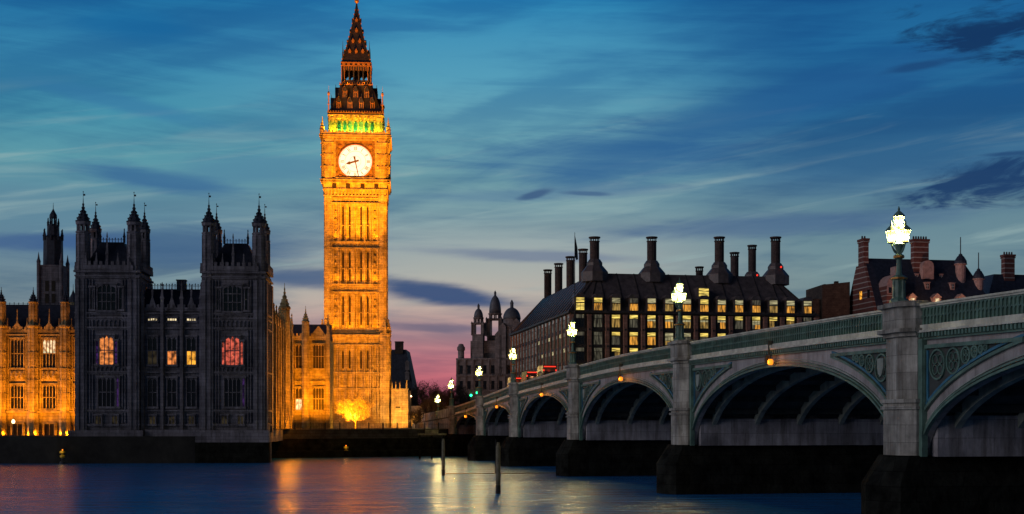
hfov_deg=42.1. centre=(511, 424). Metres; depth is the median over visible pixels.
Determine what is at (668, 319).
window
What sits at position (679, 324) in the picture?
street lamp
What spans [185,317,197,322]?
window
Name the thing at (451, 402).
street lamp
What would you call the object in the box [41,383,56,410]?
window
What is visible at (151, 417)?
window
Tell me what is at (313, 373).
palace yard range
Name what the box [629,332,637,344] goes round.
window
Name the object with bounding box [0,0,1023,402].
sky
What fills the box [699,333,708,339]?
window
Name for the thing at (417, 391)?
bare tree
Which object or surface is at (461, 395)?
bare tree
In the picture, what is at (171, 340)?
window
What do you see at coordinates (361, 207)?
window
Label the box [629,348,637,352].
window
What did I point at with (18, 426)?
window
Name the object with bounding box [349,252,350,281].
window
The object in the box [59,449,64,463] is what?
channel buoy
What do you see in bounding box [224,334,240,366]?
window
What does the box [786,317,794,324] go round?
window
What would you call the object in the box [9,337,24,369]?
window
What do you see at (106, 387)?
window
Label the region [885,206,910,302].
street lamp
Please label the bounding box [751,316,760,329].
window
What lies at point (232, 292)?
window
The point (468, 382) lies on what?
window
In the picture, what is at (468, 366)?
window
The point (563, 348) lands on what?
window
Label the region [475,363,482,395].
street lamp
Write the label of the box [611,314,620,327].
window
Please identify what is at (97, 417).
window
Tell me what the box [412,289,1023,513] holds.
arched bridge
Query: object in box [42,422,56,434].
window
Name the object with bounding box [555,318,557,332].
window
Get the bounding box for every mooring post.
[441,437,444,475]
[495,439,500,493]
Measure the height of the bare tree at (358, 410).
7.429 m
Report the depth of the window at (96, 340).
197.86 m
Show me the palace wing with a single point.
(37, 369)
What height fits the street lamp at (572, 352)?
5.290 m
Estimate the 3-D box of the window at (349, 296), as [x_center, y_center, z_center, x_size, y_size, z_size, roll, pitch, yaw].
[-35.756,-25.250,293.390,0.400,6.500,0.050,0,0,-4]
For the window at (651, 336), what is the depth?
262.70 m
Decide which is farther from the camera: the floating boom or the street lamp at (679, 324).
the floating boom
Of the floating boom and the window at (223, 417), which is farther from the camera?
the window at (223, 417)
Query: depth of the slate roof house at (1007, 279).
316.96 m
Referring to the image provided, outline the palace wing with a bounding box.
[0,287,74,434]
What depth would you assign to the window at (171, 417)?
199.46 m
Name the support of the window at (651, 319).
in the office block at (612, 314)
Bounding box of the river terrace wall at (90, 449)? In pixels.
[0,436,194,463]
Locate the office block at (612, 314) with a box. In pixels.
[509,236,818,376]
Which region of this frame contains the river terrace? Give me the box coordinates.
[0,435,67,435]
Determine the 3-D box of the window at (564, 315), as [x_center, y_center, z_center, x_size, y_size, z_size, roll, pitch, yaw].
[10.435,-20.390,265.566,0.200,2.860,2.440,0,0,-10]
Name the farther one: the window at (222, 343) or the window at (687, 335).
the window at (687, 335)
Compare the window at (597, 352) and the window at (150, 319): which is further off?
the window at (597, 352)
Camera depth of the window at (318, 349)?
252.33 m
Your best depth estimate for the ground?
261.50 m
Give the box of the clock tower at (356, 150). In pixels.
[319,0,391,427]
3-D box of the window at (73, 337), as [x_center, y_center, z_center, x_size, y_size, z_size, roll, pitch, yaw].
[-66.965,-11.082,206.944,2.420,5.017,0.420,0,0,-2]
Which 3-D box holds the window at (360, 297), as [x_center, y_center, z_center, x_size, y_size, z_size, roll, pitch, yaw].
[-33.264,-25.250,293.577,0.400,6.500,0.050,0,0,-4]
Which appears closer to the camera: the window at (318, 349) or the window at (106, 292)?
the window at (106, 292)
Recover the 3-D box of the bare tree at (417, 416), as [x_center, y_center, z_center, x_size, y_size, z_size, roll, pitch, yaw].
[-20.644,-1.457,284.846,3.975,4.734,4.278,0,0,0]
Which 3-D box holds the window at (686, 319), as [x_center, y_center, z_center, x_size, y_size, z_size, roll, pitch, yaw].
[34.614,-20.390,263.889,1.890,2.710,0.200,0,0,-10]
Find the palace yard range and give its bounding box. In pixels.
[291,306,333,428]
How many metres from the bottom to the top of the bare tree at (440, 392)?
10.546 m
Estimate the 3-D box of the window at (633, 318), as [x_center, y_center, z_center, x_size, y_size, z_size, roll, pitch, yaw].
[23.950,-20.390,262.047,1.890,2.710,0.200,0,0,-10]
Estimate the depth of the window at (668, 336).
263.28 m
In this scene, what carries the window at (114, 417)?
in the palace pavilion
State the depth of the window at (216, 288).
199.22 m
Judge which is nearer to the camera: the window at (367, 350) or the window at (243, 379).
the window at (243, 379)
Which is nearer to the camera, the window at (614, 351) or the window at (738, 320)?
the window at (614, 351)
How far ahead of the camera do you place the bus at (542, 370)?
173.95 m
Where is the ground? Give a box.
[284,428,442,429]
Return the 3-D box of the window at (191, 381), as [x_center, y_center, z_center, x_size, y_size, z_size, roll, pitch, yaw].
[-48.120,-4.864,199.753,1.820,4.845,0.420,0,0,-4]
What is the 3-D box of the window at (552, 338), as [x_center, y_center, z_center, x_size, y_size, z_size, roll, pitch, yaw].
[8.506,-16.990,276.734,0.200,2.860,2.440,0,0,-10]
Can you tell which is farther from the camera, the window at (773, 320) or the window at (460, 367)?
the window at (460, 367)
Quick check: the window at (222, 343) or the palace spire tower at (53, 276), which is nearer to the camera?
the window at (222, 343)
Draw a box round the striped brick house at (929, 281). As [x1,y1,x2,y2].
[850,236,984,314]
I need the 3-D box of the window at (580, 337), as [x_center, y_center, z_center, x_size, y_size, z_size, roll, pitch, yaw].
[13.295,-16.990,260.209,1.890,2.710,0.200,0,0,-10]
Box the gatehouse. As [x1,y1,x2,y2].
[391,380,410,427]
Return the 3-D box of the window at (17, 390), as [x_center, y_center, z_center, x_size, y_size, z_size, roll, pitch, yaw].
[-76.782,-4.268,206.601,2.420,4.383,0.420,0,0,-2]
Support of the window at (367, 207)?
in the clock tower at (356, 150)
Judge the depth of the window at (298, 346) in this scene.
252.02 m
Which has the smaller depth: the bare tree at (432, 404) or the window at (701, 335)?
the window at (701, 335)
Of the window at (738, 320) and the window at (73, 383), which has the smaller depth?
the window at (73, 383)
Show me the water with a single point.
(379, 485)
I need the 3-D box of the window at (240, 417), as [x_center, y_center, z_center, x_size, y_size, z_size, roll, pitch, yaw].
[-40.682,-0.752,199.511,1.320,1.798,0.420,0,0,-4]
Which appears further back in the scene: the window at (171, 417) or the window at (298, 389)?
the window at (298, 389)
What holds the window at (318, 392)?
in the palace yard range
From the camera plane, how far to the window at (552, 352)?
277.06 m
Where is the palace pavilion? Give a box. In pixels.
[68,191,292,462]
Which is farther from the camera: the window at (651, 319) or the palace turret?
the window at (651, 319)
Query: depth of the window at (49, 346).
206.80 m
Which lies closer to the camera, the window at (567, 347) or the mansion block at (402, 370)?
the window at (567, 347)
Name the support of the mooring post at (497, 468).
in the water
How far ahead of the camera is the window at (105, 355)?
198.10 m
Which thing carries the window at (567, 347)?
in the office block at (612, 314)
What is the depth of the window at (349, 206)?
293.35 m
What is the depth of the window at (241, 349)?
199.46 m
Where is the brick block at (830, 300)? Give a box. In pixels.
[806,281,849,319]
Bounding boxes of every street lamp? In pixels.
[435,393,440,417]
[448,377,453,405]
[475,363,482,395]
[508,345,516,381]
[566,318,577,363]
[671,277,686,340]
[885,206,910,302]
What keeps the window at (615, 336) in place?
in the office block at (612, 314)
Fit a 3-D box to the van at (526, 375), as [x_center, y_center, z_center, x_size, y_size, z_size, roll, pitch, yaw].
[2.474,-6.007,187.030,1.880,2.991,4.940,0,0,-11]
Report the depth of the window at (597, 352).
260.84 m
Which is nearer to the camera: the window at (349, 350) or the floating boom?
the floating boom
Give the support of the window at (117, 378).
in the palace pavilion
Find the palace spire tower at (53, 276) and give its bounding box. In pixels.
[36,206,69,304]
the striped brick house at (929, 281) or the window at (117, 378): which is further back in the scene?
the striped brick house at (929, 281)
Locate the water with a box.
[0,456,860,513]
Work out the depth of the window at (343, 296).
293.28 m
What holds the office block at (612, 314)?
on the ground
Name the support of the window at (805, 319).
in the office block at (612, 314)
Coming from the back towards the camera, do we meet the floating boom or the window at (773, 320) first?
the window at (773, 320)
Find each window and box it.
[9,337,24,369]
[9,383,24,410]
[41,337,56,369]
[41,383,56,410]
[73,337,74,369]
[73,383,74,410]
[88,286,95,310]
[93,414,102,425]
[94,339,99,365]
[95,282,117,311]
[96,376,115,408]
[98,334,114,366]
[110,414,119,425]
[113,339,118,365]
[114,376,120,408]
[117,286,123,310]
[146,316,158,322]
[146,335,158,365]
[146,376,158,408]
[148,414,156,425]
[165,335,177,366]
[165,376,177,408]
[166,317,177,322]
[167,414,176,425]
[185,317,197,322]
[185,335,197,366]
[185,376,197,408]
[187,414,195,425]
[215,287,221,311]
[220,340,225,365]
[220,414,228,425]
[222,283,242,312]
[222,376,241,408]
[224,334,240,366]
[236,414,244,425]
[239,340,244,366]
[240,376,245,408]
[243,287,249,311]
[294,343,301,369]
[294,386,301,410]
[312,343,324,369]
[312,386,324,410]
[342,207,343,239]
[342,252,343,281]
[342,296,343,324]
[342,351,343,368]
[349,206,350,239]
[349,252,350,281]
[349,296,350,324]
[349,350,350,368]
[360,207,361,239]
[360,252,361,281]
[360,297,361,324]
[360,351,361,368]
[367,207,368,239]
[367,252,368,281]
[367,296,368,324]
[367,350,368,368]
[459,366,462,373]
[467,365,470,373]
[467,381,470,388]
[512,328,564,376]
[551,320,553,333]
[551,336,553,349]
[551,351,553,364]
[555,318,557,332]
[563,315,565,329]
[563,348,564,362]
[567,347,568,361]
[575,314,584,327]
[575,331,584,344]
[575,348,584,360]
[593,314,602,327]
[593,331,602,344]
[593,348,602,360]
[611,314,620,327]
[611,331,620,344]
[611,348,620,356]
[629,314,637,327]
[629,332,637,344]
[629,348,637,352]
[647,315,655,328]
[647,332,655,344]
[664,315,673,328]
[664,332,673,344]
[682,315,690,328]
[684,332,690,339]
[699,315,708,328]
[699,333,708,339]
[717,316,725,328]
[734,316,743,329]
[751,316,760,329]
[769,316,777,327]
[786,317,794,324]
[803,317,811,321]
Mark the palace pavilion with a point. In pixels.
(208, 364)
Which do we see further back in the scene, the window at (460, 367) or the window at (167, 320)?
the window at (460, 367)
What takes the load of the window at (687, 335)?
in the office block at (612, 314)
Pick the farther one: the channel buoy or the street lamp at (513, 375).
the channel buoy
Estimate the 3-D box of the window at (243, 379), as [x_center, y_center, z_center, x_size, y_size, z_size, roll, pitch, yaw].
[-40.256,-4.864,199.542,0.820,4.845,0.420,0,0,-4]
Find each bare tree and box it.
[336,395,375,427]
[407,408,423,427]
[410,380,444,405]
[418,396,445,416]
[422,386,457,410]
[441,381,472,405]
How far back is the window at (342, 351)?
292.63 m
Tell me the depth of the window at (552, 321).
277.06 m
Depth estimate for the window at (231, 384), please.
199.51 m
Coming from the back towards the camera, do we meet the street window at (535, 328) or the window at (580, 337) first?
the street window at (535, 328)
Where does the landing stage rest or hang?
in the water
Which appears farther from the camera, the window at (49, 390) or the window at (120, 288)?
the window at (49, 390)
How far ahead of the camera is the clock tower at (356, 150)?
293.22 m
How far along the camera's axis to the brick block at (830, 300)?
300.37 m
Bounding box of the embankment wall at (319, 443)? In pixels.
[271,429,447,457]
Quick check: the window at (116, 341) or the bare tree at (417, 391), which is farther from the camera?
the bare tree at (417, 391)
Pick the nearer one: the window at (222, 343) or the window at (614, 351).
the window at (222, 343)
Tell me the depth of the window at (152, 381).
199.46 m
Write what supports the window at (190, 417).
in the palace pavilion
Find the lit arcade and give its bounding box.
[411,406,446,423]
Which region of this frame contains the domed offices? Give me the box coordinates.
[456,291,520,403]
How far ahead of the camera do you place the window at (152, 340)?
199.46 m
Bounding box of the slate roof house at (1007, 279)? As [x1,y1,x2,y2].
[983,252,1023,293]
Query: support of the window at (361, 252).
in the clock tower at (356, 150)
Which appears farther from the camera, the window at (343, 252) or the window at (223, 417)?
the window at (343, 252)
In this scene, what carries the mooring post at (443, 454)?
in the water
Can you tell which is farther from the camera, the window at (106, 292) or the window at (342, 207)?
the window at (342, 207)
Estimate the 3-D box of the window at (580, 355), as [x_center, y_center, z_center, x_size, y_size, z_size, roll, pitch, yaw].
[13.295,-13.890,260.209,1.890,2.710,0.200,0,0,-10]
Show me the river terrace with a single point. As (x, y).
(33, 435)
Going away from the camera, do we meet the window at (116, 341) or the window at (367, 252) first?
the window at (116, 341)
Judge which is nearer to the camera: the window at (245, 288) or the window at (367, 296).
the window at (245, 288)
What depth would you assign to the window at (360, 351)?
292.92 m
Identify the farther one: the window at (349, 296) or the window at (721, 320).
the window at (349, 296)
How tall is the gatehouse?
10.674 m
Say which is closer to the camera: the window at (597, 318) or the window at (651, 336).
the window at (597, 318)
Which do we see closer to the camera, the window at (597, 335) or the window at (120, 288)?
the window at (120, 288)
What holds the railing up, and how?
on the embankment wall at (319, 443)
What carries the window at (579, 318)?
in the office block at (612, 314)
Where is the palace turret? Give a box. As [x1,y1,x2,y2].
[69,289,74,304]
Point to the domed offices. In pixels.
(490, 355)
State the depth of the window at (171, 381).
199.65 m
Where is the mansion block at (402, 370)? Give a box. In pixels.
[391,341,417,403]
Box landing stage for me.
[418,430,446,458]
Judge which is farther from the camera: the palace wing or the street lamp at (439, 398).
the street lamp at (439, 398)
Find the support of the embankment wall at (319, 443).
in the water
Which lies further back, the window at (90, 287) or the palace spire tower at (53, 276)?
the palace spire tower at (53, 276)
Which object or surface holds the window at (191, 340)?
in the palace pavilion
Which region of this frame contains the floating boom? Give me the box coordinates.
[445,473,523,473]
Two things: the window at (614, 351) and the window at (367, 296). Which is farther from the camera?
the window at (367, 296)
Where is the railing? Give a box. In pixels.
[287,422,438,429]
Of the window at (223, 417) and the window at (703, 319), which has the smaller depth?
the window at (223, 417)

